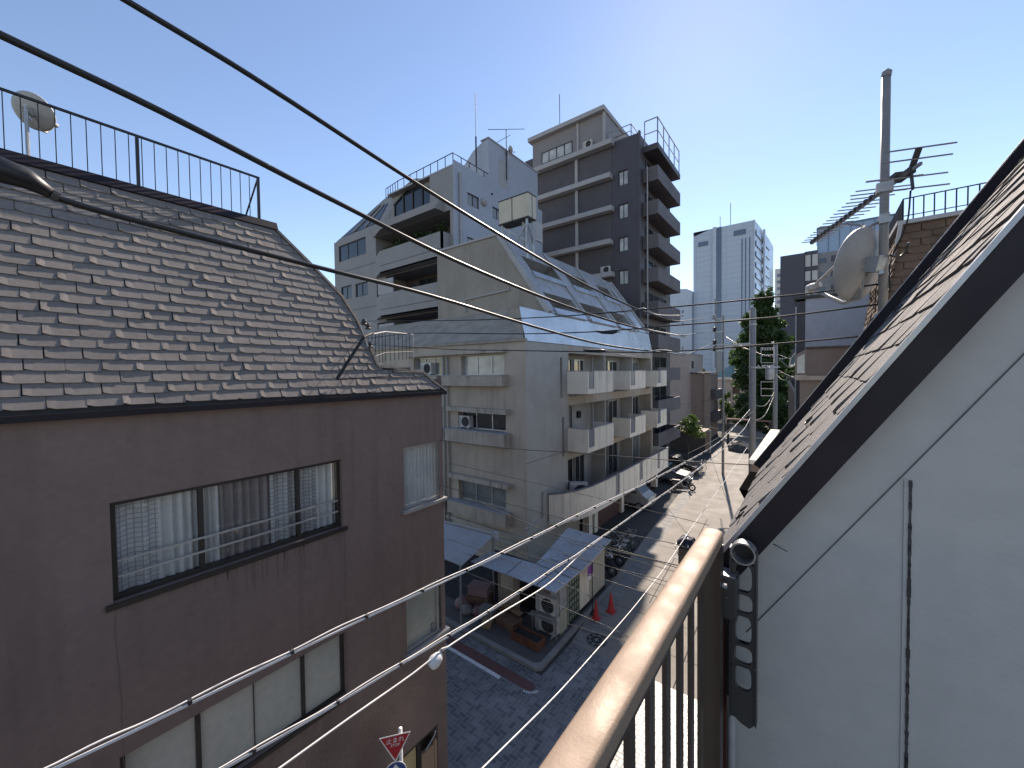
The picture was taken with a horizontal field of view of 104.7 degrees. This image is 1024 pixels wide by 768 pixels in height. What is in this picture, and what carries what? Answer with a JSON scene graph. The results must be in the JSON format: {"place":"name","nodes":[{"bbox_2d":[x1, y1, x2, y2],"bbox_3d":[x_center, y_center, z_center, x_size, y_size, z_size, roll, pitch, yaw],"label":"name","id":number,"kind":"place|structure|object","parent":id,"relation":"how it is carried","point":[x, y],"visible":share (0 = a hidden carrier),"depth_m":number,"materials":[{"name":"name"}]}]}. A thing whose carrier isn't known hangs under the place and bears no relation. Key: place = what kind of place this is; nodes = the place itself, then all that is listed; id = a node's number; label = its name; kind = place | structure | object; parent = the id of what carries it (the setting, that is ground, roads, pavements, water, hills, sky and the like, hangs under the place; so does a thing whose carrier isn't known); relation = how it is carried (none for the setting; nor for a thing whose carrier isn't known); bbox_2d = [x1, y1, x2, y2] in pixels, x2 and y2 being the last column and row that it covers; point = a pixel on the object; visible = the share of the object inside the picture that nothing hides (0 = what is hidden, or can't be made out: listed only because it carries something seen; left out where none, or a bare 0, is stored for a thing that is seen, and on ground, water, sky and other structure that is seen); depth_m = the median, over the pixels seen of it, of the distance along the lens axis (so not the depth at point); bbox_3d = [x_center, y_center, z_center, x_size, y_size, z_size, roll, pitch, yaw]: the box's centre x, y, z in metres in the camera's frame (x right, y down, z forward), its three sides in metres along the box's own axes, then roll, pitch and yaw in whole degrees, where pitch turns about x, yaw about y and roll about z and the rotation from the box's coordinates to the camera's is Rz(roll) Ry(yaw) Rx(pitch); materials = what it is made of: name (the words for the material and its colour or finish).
{"place":"outdoors","nodes":[
{"label":"outdoors","id":0,"kind":"place"},
{"bbox_2d":[444,555,531,617],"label":"wall","id":1,"kind":"structure","parent":0,"point":[452,586],"depth_m":17.22,"materials":[{"name":"concrete"}]},
{"bbox_2d":[466,591,492,607],"bbox_3d":[-1.231,8.283,15.214,0.930,0.440,0.630,0,2,20],"label":"storage box","id":2,"kind":"object","parent":1,"relation":"on","point":[475,600],"visible":0.42,"depth_m":14.97,"materials":[{"name":"brown plastic"}]},
{"bbox_2d":[467,579,491,597],"bbox_3d":[-1.236,7.883,15.203,0.830,0.340,0.530,0,2,20],"label":"storage box","id":3,"kind":"object","parent":2,"relation":"on","point":[483,589],"visible":0.95,"depth_m":15.04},
{"bbox_2d":[0,0,1023,307],"label":"sky","id":4,"kind":"structure","parent":0,"point":[770,109],"materials":[{"name":"blue"}]},
{"bbox_2d":[440,477,662,662],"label":"pavement","id":5,"kind":"structure","parent":0,"point":[497,634],"depth_m":13.59,"materials":[{"name":"concrete"}]},
{"bbox_2d":[454,595,478,616],"bbox_3d":[-1.665,8.306,14.829,1.254,0.426,0.732,1,2,37],"label":"rubbish sack","id":6,"kind":"object","parent":5,"relation":"on","point":[467,609],"visible":0.78,"depth_m":14.62,"materials":[{"name":"grey plastic"}]},
{"bbox_2d":[444,520,498,624],"bbox_3d":[-2.446,7.066,15.446,3.626,2.890,1.702,1,2,37],"label":"awning","id":7,"kind":"object","parent":5,"relation":"on","point":[459,554],"visible":0.71,"depth_m":14.93,"materials":[{"name":"metal"}]},
{"bbox_2d":[478,602,497,622],"bbox_3d":[-0.868,8.327,14.371,0.630,0.390,0.430,0,2,32],"label":"storage box","id":8,"kind":"object","parent":5,"relation":"on","point":[483,607],"visible":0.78,"depth_m":14.29,"materials":[{"name":"grey plastic"}]},
{"bbox_2d":[494,609,522,632],"bbox_3d":[-0.131,8.355,13.936,0.930,0.340,0.530,1,2,43],"label":"storage box","id":9,"kind":"object","parent":5,"relation":"on","point":[505,622],"visible":0.69,"depth_m":13.79,"materials":[{"name":"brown wood"}]},
{"bbox_2d":[511,624,544,651],"bbox_3d":[0.522,8.401,13.061,1.100,0.280,0.440,1,2,37],"label":"planter box","id":10,"kind":"object","parent":5,"relation":"on","point":[529,638],"visible":1,"depth_m":12.96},
{"bbox_2d":[471,528,610,634],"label":"corner shed","id":11,"kind":"structure","parent":5,"relation":"on","point":[512,576],"depth_m":14.56,"materials":[{"name":"white metal"}]},
{"bbox_2d":[578,565,588,609],"bbox_3d":[2.694,7.542,14.801,0.030,1.650,0.850,1,2,37],"label":"door","id":12,"kind":"structure","parent":11,"relation":"in","point":[584,583],"depth_m":14.76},
{"bbox_2d":[528,610,556,640],"bbox_3d":[1.043,8.187,13.329,1.000,0.680,0.270,1,2,37],"label":"unit frame","id":13,"kind":"object","parent":5,"relation":"on","point":[547,620],"visible":0.88,"depth_m":13.27,"materials":[{"name":"metal"}]},
{"bbox_2d":[536,590,558,617],"bbox_3d":[1.205,7.529,13.535,0.780,0.620,0.328,1,2,37],"label":"ac unit","id":14,"kind":"object","parent":13,"relation":"on","point":[546,607],"visible":0.96,"depth_m":13.40,"materials":[{"name":"beige plastic"}]},
{"bbox_2d":[535,610,559,637],"bbox_3d":[1.201,8.190,13.537,0.840,0.620,0.328,1,2,37],"label":"ac unit","id":15,"kind":"object","parent":5,"relation":"on","point":[546,627],"visible":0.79,"depth_m":13.38,"materials":[{"name":"beige plastic"}]},
{"bbox_2d":[462,494,676,567],"bbox_3d":[0.809,2.382,6.495,3.817,0.717,0.011,0,2,25],"label":"drop wire","id":16,"kind":"object","parent":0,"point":[570,538],"visible":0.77,"depth_m":6.38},
{"bbox_2d":[446,624,696,767],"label":"block paving","id":17,"kind":"structure","parent":0,"point":[489,716],"depth_m":10.52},
{"bbox_2d":[379,726,410,767],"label":"stop sign","id":18,"kind":"object","parent":17,"relation":"on","point":[393,745],"visible":1,"depth_m":6.23,"materials":[{"name":"metal"}]},
{"bbox_2d":[446,644,500,678],"bbox_3d":[-13.354,8.566,21.585,32.700,0.001,0.120,1,2,37],"label":"road line","id":19,"kind":"object","parent":17,"relation":"on","point":[475,663],"visible":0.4,"depth_m":12.29,"materials":[{"name":"white paint"}]},
{"bbox_2d":[446,635,535,690],"bbox_3d":[-12.764,8.563,21.468,33.780,0.001,0.370,1,2,37],"label":"red road strip","id":20,"kind":"object","parent":17,"relation":"on","point":[502,671],"visible":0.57,"depth_m":12.16,"materials":[{"name":"paint"}]},
{"bbox_2d":[454,423,734,675],"bbox_3d":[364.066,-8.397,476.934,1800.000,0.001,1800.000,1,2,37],"label":"ground","id":21,"kind":"structure","parent":0,"point":[643,522],"depth_m":24.36,"materials":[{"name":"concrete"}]},
{"bbox_2d":[0,148,449,767],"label":"brown building","id":22,"kind":"structure","parent":21,"relation":"on","point":[214,472],"depth_m":4.91,"materials":[{"name":"tile"}]},
{"bbox_2d":[11,90,58,155],"bbox_3d":[-5.784,-3.071,4.810,0.389,0.804,0.381,1,2,37],"label":"satellite dish","id":23,"kind":"object","parent":22,"relation":"on","point":[30,115],"visible":0.84,"depth_m":4.72,"materials":[{"name":"grey paint"}]},
{"bbox_2d":[0,87,260,218],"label":"rooftop railing","id":24,"kind":"object","parent":22,"relation":"on","point":[137,156],"visible":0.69,"depth_m":5.16,"materials":[{"name":"metal"}]},
{"bbox_2d":[105,460,347,612],"bbox_3d":[-3.660,1.749,5.338,0.630,1.180,2.680,1,2,37],"label":"window","id":25,"kind":"structure","parent":22,"relation":"in","point":[155,537],"depth_m":4.99,"materials":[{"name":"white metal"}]},
{"bbox_2d":[120,633,351,767],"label":"window","id":26,"kind":"structure","parent":22,"relation":"in","point":[292,693],"depth_m":5.31,"materials":[{"name":"glass"}]},
{"bbox_2d":[336,319,387,379],"bbox_3d":[-2.489,-0.575,6.472,0.223,1.003,1.003,0,2,33],"label":"roof strut","id":27,"kind":"object","parent":22,"relation":"attached to","point":[367,325],"visible":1,"depth_m":6.43,"materials":[{"name":"black metal"}]},
{"bbox_2d":[368,331,413,362],"bbox_3d":[-2.635,-0.791,8.771,0.074,0.916,2.842,-1,2,3],"label":"terrace fence","id":28,"kind":"object","parent":22,"relation":"on","point":[394,352],"visible":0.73,"depth_m":8.86,"materials":[{"name":"metal"}]},
{"bbox_2d":[372,336,858,352],"bbox_3d":[-0.118,-0.506,4.969,6.954,0.401,0.013,1,2,43],"label":"service cable","id":29,"kind":"object","parent":28,"relation":"attached to","point":[658,351],"visible":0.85,"depth_m":3.46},
{"bbox_2d":[403,743,420,767],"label":"door","id":30,"kind":"structure","parent":22,"relation":"in","point":[413,759],"depth_m":7.43,"materials":[{"name":"brown metal"}]},
{"bbox_2d":[402,441,447,514],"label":"window","id":31,"kind":"structure","parent":22,"relation":"in","point":[421,462],"depth_m":7.56,"materials":[{"name":"glass"}]},
{"bbox_2d":[405,577,449,659],"bbox_3d":[-1.645,4.405,7.571,0.180,1.140,1.058,1,2,37],"label":"window","id":32,"kind":"structure","parent":22,"relation":"in","point":[424,619],"depth_m":7.62,"materials":[{"name":"glass"}]},
{"bbox_2d":[421,730,436,767],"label":"door","id":33,"kind":"structure","parent":22,"relation":"in","point":[429,754],"depth_m":7.71,"materials":[{"name":"wood"}]},
{"bbox_2d":[440,485,688,548],"bbox_3d":[0.602,2.152,6.583,4.405,0.482,0.011,0,2,25],"label":"drop wire","id":34,"kind":"object","parent":22,"relation":"attached to","point":[570,520],"visible":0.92,"depth_m":6.39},
{"bbox_2d":[441,440,748,464],"bbox_3d":[0.934,1.090,6.394,5.081,0.072,0.011,0,2,25],"label":"drop wire","id":35,"kind":"object","parent":22,"relation":"attached to","point":[602,454],"visible":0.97,"depth_m":6.13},
{"bbox_2d":[334,136,542,347],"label":"white apartment building","id":36,"kind":"structure","parent":21,"relation":"on","point":[407,209],"depth_m":29.96,"materials":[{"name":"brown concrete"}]},
{"bbox_2d":[339,237,365,261],"bbox_3d":[-13.759,-11.572,34.130,4.250,1.400,0.070,1,2,37],"label":"window","id":37,"kind":"structure","parent":36,"relation":"in","point":[356,248],"depth_m":34.11,"materials":[{"name":"blue glass"}]},
{"bbox_2d":[356,281,367,296],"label":"window","id":38,"kind":"structure","parent":36,"relation":"in","point":[361,288],"depth_m":33.40,"materials":[{"name":"glass"}]},
{"bbox_2d":[385,152,487,197],"bbox_3d":[-5.607,-15.735,29.943,11.217,1.795,6.193,0,2,7],"label":"rooftop railing","id":39,"kind":"object","parent":36,"relation":"on","point":[452,153],"visible":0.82,"depth_m":28.51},
{"bbox_2d":[367,234,668,562],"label":"beige apartment block","id":40,"kind":"structure","parent":21,"relation":"on","point":[578,403],"depth_m":20.20,"materials":[{"name":"concrete"}]},
{"bbox_2d":[417,357,441,374],"bbox_3d":[-4.400,-0.947,21.380,2.250,0.970,0.070,1,2,37],"label":"window","id":41,"kind":"structure","parent":40,"relation":"in","point":[437,360],"depth_m":21.13,"materials":[{"name":"glass"}]},
{"bbox_2d":[459,415,472,428],"bbox_3d":[-2.290,1.881,19.686,0.720,0.620,0.348,1,2,37],"label":"ac unit","id":42,"kind":"object","parent":40,"relation":"on","point":[466,421],"visible":1,"depth_m":19.53,"materials":[{"name":"beige plastic"}]},
{"bbox_2d":[461,480,505,508],"bbox_3d":[-1.344,5.287,19.275,3.050,1.090,0.070,1,2,37],"label":"window","id":43,"kind":"structure","parent":40,"relation":"in","point":[490,492],"depth_m":19.27,"materials":[{"name":"glass"}]},
{"bbox_2d":[464,355,503,374],"bbox_3d":[-1.299,-0.904,19.015,2.750,0.940,0.070,1,2,37],"label":"window","id":44,"kind":"structure","parent":40,"relation":"in","point":[485,364],"depth_m":19.03,"materials":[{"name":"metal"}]},
{"bbox_2d":[462,412,505,431],"bbox_3d":[-1.316,1.792,19.189,3.050,0.840,0.070,1,2,37],"label":"window","id":45,"kind":"structure","parent":40,"relation":"in","point":[496,422],"depth_m":19.05,"materials":[{"name":"glass"}]},
{"bbox_2d":[498,191,542,260],"bbox_3d":[0.443,-8.286,21.311,2.270,3.390,0.920,1,2,37],"label":"rooftop water tank","id":46,"kind":"object","parent":40,"relation":"on","point":[517,210],"visible":0.85,"depth_m":20.93,"materials":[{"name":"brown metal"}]},
{"bbox_2d":[574,454,584,480],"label":"window","id":47,"kind":"structure","parent":40,"relation":"in","point":[579,462],"depth_m":23.07,"materials":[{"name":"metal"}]},
{"bbox_2d":[607,399,616,422],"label":"window","id":48,"kind":"structure","parent":40,"relation":"in","point":[611,404],"depth_m":26.73,"materials":[{"name":"glass"}]},
{"bbox_2d":[607,442,617,475],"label":"window","id":49,"kind":"structure","parent":40,"relation":"in","point":[612,461],"depth_m":26.89,"materials":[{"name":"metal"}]},
{"bbox_2d":[440,581,616,671],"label":"kerb","id":50,"kind":"structure","parent":21,"relation":"on","point":[545,661],"depth_m":13.07,"materials":[{"name":"concrete"}]},
{"bbox_2d":[525,104,679,454],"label":"dark tower","id":51,"kind":"structure","parent":21,"relation":"on","point":[606,198],"depth_m":37.32,"materials":[{"name":"concrete"}]},
{"bbox_2d":[541,141,572,164],"bbox_3d":[4.496,-23.250,39.742,3.600,1.200,0.070,1,2,37],"label":"window","id":52,"kind":"structure","parent":51,"relation":"in","point":[562,150],"depth_m":39.69,"materials":[{"name":"glass"}]},
{"bbox_2d":[652,386,665,399],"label":"balcony window","id":53,"kind":"structure","parent":51,"relation":"in","point":[656,389],"depth_m":40.00,"materials":[{"name":"black glass"}]},
{"bbox_2d":[644,116,679,172],"bbox_3d":[14.547,-22.595,38.038,1.243,2.343,7.100,1,2,37],"label":"rooftop railing","id":54,"kind":"object","parent":51,"relation":"on","point":[657,117],"visible":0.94,"depth_m":36.81,"materials":[{"name":"metal"}]},
{"bbox_2d":[605,543,617,576],"bbox_3d":[3.855,7.821,17.669,1.743,1.300,0.800,0,2,29],"label":"motor scooter","id":55,"kind":"object","parent":21,"relation":"on","point":[609,558],"visible":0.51,"depth_m":17.32,"materials":[{"name":"metal"}]},
{"bbox_2d":[604,535,624,565],"bbox_3d":[4.473,7.787,18.644,1.743,1.300,0.800,0,2,34],"label":"motor scooter","id":56,"kind":"object","parent":21,"relation":"on","point":[616,556],"visible":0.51,"depth_m":18.28,"materials":[{"name":"metal"}]},
{"bbox_2d":[624,483,655,510],"bbox_3d":[7.788,7.317,26.669,3.434,1.720,1.542,1,2,37],"label":"parked van","id":57,"kind":"object","parent":21,"relation":"on","point":[642,496],"visible":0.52,"depth_m":25.58,"materials":[{"name":"silver metal"}]},
{"bbox_2d":[658,462,693,483],"bbox_3d":[12.681,7.235,32.496,3.928,1.450,1.692,1,2,37],"label":"parked car","id":58,"kind":"object","parent":21,"relation":"on","point":[679,473],"visible":0.42,"depth_m":31.59,"materials":[{"name":"silver metal"}]},
{"bbox_2d":[670,289,692,353],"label":"office annex","id":59,"kind":"object","parent":21,"relation":"on","point":[684,297],"visible":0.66,"depth_m":148.48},
{"bbox_2d":[668,453,702,473],"bbox_3d":[14.602,7.113,35.178,4.128,1.500,1.742,1,2,37],"label":"parked car","id":60,"kind":"object","parent":21,"relation":"on","point":[691,466],"visible":0.36,"depth_m":34.28,"materials":[{"name":"paint"}]},
{"bbox_2d":[677,413,706,459],"bbox_3d":[17.251,5.273,37.895,2.588,4.979,2.066,1,2,37],"label":"roadside shrub","id":61,"kind":"object","parent":21,"relation":"on","point":[691,428],"visible":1,"depth_m":37.70,"materials":[{"name":"green plant"}]},
{"bbox_2d":[718,392,734,433],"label":"tree","id":62,"kind":"object","parent":21,"relation":"on","point":[727,405],"visible":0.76,"depth_m":54.96,"materials":[{"name":"green plant"}]},
{"bbox_2d":[693,220,772,373],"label":"office tower","id":63,"kind":"structure","parent":21,"relation":"on","point":[732,262],"depth_m":142.56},
{"bbox_2d":[718,365,747,424],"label":"teal roof house","id":64,"kind":"structure","parent":21,"relation":"on","point":[728,372],"depth_m":66.55,"materials":[{"name":"paint"}]},
{"bbox_2d":[756,344,779,429],"bbox_3d":[17.392,2.692,26.664,1.885,10.745,0.639,-1,2,-21],"label":"equipment utility pole","id":65,"kind":"object","parent":21,"relation":"on","point":[770,372],"visible":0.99,"depth_m":26.87,"materials":[{"name":"concrete"}]},
{"bbox_2d":[775,269,779,318],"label":"distant flats","id":66,"kind":"structure","parent":21,"relation":"on","point":[777,285],"depth_m":214.87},
{"bbox_2d":[780,250,838,405],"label":"dark apartment block","id":67,"kind":"structure","parent":21,"relation":"on","point":[799,272],"depth_m":88.44,"materials":[{"name":"grey concrete"}]},
{"bbox_2d":[816,213,894,252],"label":"glass penthouse","id":68,"kind":"object","parent":67,"relation":"on","point":[834,241],"visible":0.23,"depth_m":86.31,"materials":[{"name":"glass"}]},
{"bbox_2d":[795,345,850,406],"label":"brown bay house","id":69,"kind":"structure","parent":21,"relation":"on","point":[814,366],"depth_m":7.93,"materials":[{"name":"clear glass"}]},
{"bbox_2d":[794,291,870,412],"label":"white neighbour house","id":70,"kind":"structure","parent":21,"relation":"on","point":[836,324],"depth_m":10.94,"materials":[{"name":"paint"}]},
{"bbox_2d":[787,379,794,420],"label":"tan balcony wall","id":71,"kind":"structure","parent":70,"relation":"attached to","point":[791,398],"depth_m":14.73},
{"bbox_2d":[723,138,1023,767],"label":"white gable house","id":72,"kind":"structure","parent":21,"relation":"on","point":[877,521],"depth_m":1.16,"materials":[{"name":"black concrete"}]},
{"bbox_2d":[728,696,735,767],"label":"house pipe","id":73,"kind":"object","parent":72,"relation":"attached to","point":[731,739],"visible":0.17,"depth_m":1.35,"materials":[{"name":"metal"}]},
{"bbox_2d":[723,539,757,728],"bbox_3d":[0.715,0.802,1.286,0.143,0.600,0.095,1,2,37],"label":"laundry pole holder","id":74,"kind":"object","parent":72,"relation":"attached to","point":[743,702],"visible":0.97,"depth_m":1.26,"materials":[{"name":"metal"}]},
{"bbox_2d":[871,68,892,320],"bbox_3d":[2.419,-1.000,2.494,0.133,2.004,0.239,-1,2,-27],"label":"antenna mast","id":75,"kind":"object","parent":72,"relation":"attached to","point":[885,114],"visible":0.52,"depth_m":2.52,"materials":[{"name":"metal"}]},
{"bbox_2d":[371,304,877,337],"bbox_3d":[-0.147,-0.679,4.990,7.034,0.303,0.013,1,2,43],"label":"service cable","id":76,"kind":"object","parent":75,"relation":"attached to","point":[669,325],"visible":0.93,"depth_m":3.38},
{"bbox_2d":[415,283,877,320],"bbox_3d":[-0.191,-0.919,5.023,7.146,0.485,0.013,1,2,43],"label":"service cable","id":77,"kind":"object","parent":75,"relation":"attached to","point":[662,307],"visible":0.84,"depth_m":3.45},
{"bbox_2d":[806,227,886,304],"bbox_3d":[2.253,-0.785,2.669,0.427,0.480,0.409,1,2,37],"label":"satellite dish","id":78,"kind":"object","parent":75,"relation":"attached to","point":[859,262],"visible":0.98,"depth_m":2.56,"materials":[{"name":"grey paint"}]},
{"bbox_2d":[802,142,956,244],"bbox_3d":[2.634,-1.234,3.037,0.340,0.392,1.476,0,2,17],"label":"yagi antenna","id":79,"kind":"object","parent":75,"relation":"attached to","point":[896,178],"visible":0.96,"depth_m":2.52,"materials":[{"name":"grey paint"}]},
{"bbox_2d":[888,190,911,289],"bbox_3d":[2.427,-0.891,2.487,0.059,0.592,0.130,-1,2,0],"label":"antenna lead","id":80,"kind":"object","parent":79,"relation":"hanging from","point":[909,206],"visible":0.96,"depth_m":2.47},
{"bbox_2d":[863,210,962,330],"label":"brown slate roof house","id":81,"kind":"structure","parent":21,"relation":"on","point":[923,235],"depth_m":6.43,"materials":[{"name":"brick"}]},
{"bbox_2d":[889,182,986,234],"bbox_3d":[8.598,-2.916,6.859,2.999,0.369,3.120,1,2,37],"label":"rooftop railing","id":82,"kind":"object","parent":81,"relation":"on","point":[899,215],"visible":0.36,"depth_m":6.38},
{"bbox_2d":[533,533,673,571],"bbox_3d":[1.517,2.666,6.177,2.541,0.262,0.007,0,2,25],"label":"drop wire","id":83,"kind":"object","parent":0,"point":[607,552],"visible":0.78,"depth_m":6.18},
{"bbox_2d":[571,425,766,699],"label":"road","id":84,"kind":"structure","parent":0,"point":[722,508],"depth_m":21.91,"materials":[{"name":"asphalt"}]},
{"bbox_2d":[586,633,607,647],"bbox_3d":[2.840,8.590,13.249,0.720,0.019,0.720,1,2,37],"label":"manhole cover","id":85,"kind":"object","parent":84,"relation":"on","point":[595,639],"visible":0.96,"depth_m":13.23,"materials":[{"name":"black metal"}]},
{"bbox_2d":[573,488,693,647],"bbox_3d":[7.960,8.312,21.543,0.549,0.001,20.670,0,2,34],"label":"drain strip","id":86,"kind":"object","parent":84,"relation":"on","point":[646,551],"visible":0.71,"depth_m":17.86,"materials":[{"name":"concrete"}]},
{"bbox_2d":[674,534,695,563],"bbox_3d":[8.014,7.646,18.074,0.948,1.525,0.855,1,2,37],"label":"car","id":87,"kind":"object","parent":84,"relation":"on","point":[688,541],"visible":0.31,"depth_m":17.90,"materials":[{"name":"paint"}]},
{"bbox_2d":[712,299,723,474],"bbox_3d":[17.753,0.271,34.016,1.110,15.174,0.411,-1,2,-14],"label":"insulator utility pole","id":88,"kind":"object","parent":84,"relation":"on","point":[714,316],"visible":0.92,"depth_m":33.91,"materials":[{"name":"concrete"}]},
{"bbox_2d":[0,30,709,335],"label":"power cable","id":89,"kind":"object","parent":88,"relation":"attached to","point":[38,52],"visible":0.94,"depth_m":1.09,"materials":[{"name":"rubber"}]},
{"bbox_2d":[38,193,714,355],"bbox_3d":[7.841,-1.897,16.138,0.915,2.335,40.202,0,2,30],"label":"power cable","id":90,"kind":"object","parent":88,"relation":"attached to","point":[94,209],"visible":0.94,"depth_m":1.18,"materials":[{"name":"rubber"}]},
{"bbox_2d":[0,156,62,201],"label":"splice sleeve","id":91,"kind":"object","parent":90,"relation":"attached to","point":[12,173],"visible":1,"depth_m":0.81,"materials":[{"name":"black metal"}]},
{"bbox_2d":[120,0,711,321],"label":"power cable","id":92,"kind":"object","parent":88,"relation":"attached to","point":[181,33],"visible":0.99,"depth_m":1.29,"materials":[{"name":"rubber"}]},
{"bbox_2d":[728,441,748,452],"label":"parked car","id":93,"kind":"object","parent":84,"relation":"on","point":[740,446],"visible":0.84,"depth_m":43.59,"materials":[{"name":"metal"}]},
{"bbox_2d":[724,307,756,473],"bbox_3d":[11.720,2.225,20.310,1.478,12.161,0.362,0,2,25],"label":"concrete utility pole","id":94,"kind":"object","parent":84,"relation":"on","point":[752,367],"visible":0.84,"depth_m":19.92,"materials":[{"name":"concrete"}]},
{"bbox_2d":[41,408,750,767],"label":"street cable","id":95,"kind":"object","parent":94,"relation":"attached to","point":[289,652],"visible":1,"depth_m":2.98,"materials":[{"name":"rubber"}]},
{"bbox_2d":[219,417,750,767],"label":"street cable","id":96,"kind":"object","parent":94,"relation":"attached to","point":[253,750],"visible":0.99,"depth_m":3.79,"materials":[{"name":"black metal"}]},
{"bbox_2d":[279,545,590,767],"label":"street cable","id":97,"kind":"object","parent":96,"relation":"attached to","point":[338,725],"visible":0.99,"depth_m":3.77,"materials":[{"name":"rubber"}]},
{"bbox_2d":[427,646,446,669],"bbox_3d":[-0.776,2.882,4.151,0.134,0.147,0.253,1,2,37],"label":"cable closure","id":98,"kind":"object","parent":97,"relation":"hanging from","point":[436,658],"visible":0.96,"depth_m":4.08,"materials":[{"name":"white paint"}]},
{"bbox_2d":[482,448,746,767],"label":"drop cable","id":99,"kind":"object","parent":94,"relation":"attached to","point":[502,748],"visible":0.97,"depth_m":4.96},
{"bbox_2d":[727,418,771,444],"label":"street barrier","id":100,"kind":"object","parent":84,"relation":"on","point":[769,421],"visible":0.62,"depth_m":47.01,"materials":[{"name":"metal"}]},
{"bbox_2d":[729,393,787,433],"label":"undergrowth tree","id":101,"kind":"object","parent":84,"relation":"on","point":[782,418],"visible":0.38,"depth_m":50.87,"materials":[{"name":"green plant"}]},
{"bbox_2d":[728,286,794,429],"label":"tall street tree","id":102,"kind":"object","parent":84,"relation":"on","point":[769,330],"visible":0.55,"depth_m":57.76,"materials":[{"name":"green plant"}]},
{"bbox_2d":[670,353,702,426],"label":"pink white house","id":103,"kind":"structure","parent":0,"point":[686,365],"depth_m":55.07,"materials":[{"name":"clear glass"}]},
{"bbox_2d":[670,427,710,452],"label":"garden wall","id":104,"kind":"structure","parent":0,"point":[681,441],"depth_m":44.14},
{"bbox_2d":[690,372,721,436],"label":"brown house","id":105,"kind":"structure","parent":0,"point":[707,413],"depth_m":53.15,"materials":[{"name":"paint"}]},
{"bbox_2d":[749,429,779,471],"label":"parapet wall","id":106,"kind":"structure","parent":0,"point":[768,439],"depth_m":4.27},
{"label":"balcony floor","id":107,"kind":"structure","parent":0,"visible":0},
{"bbox_2d":[539,528,726,767],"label":"balcony railing","id":108,"kind":"object","parent":107,"relation":"on","point":[599,730],"visible":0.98,"depth_m":0.86,"materials":[{"name":"brown metal"}]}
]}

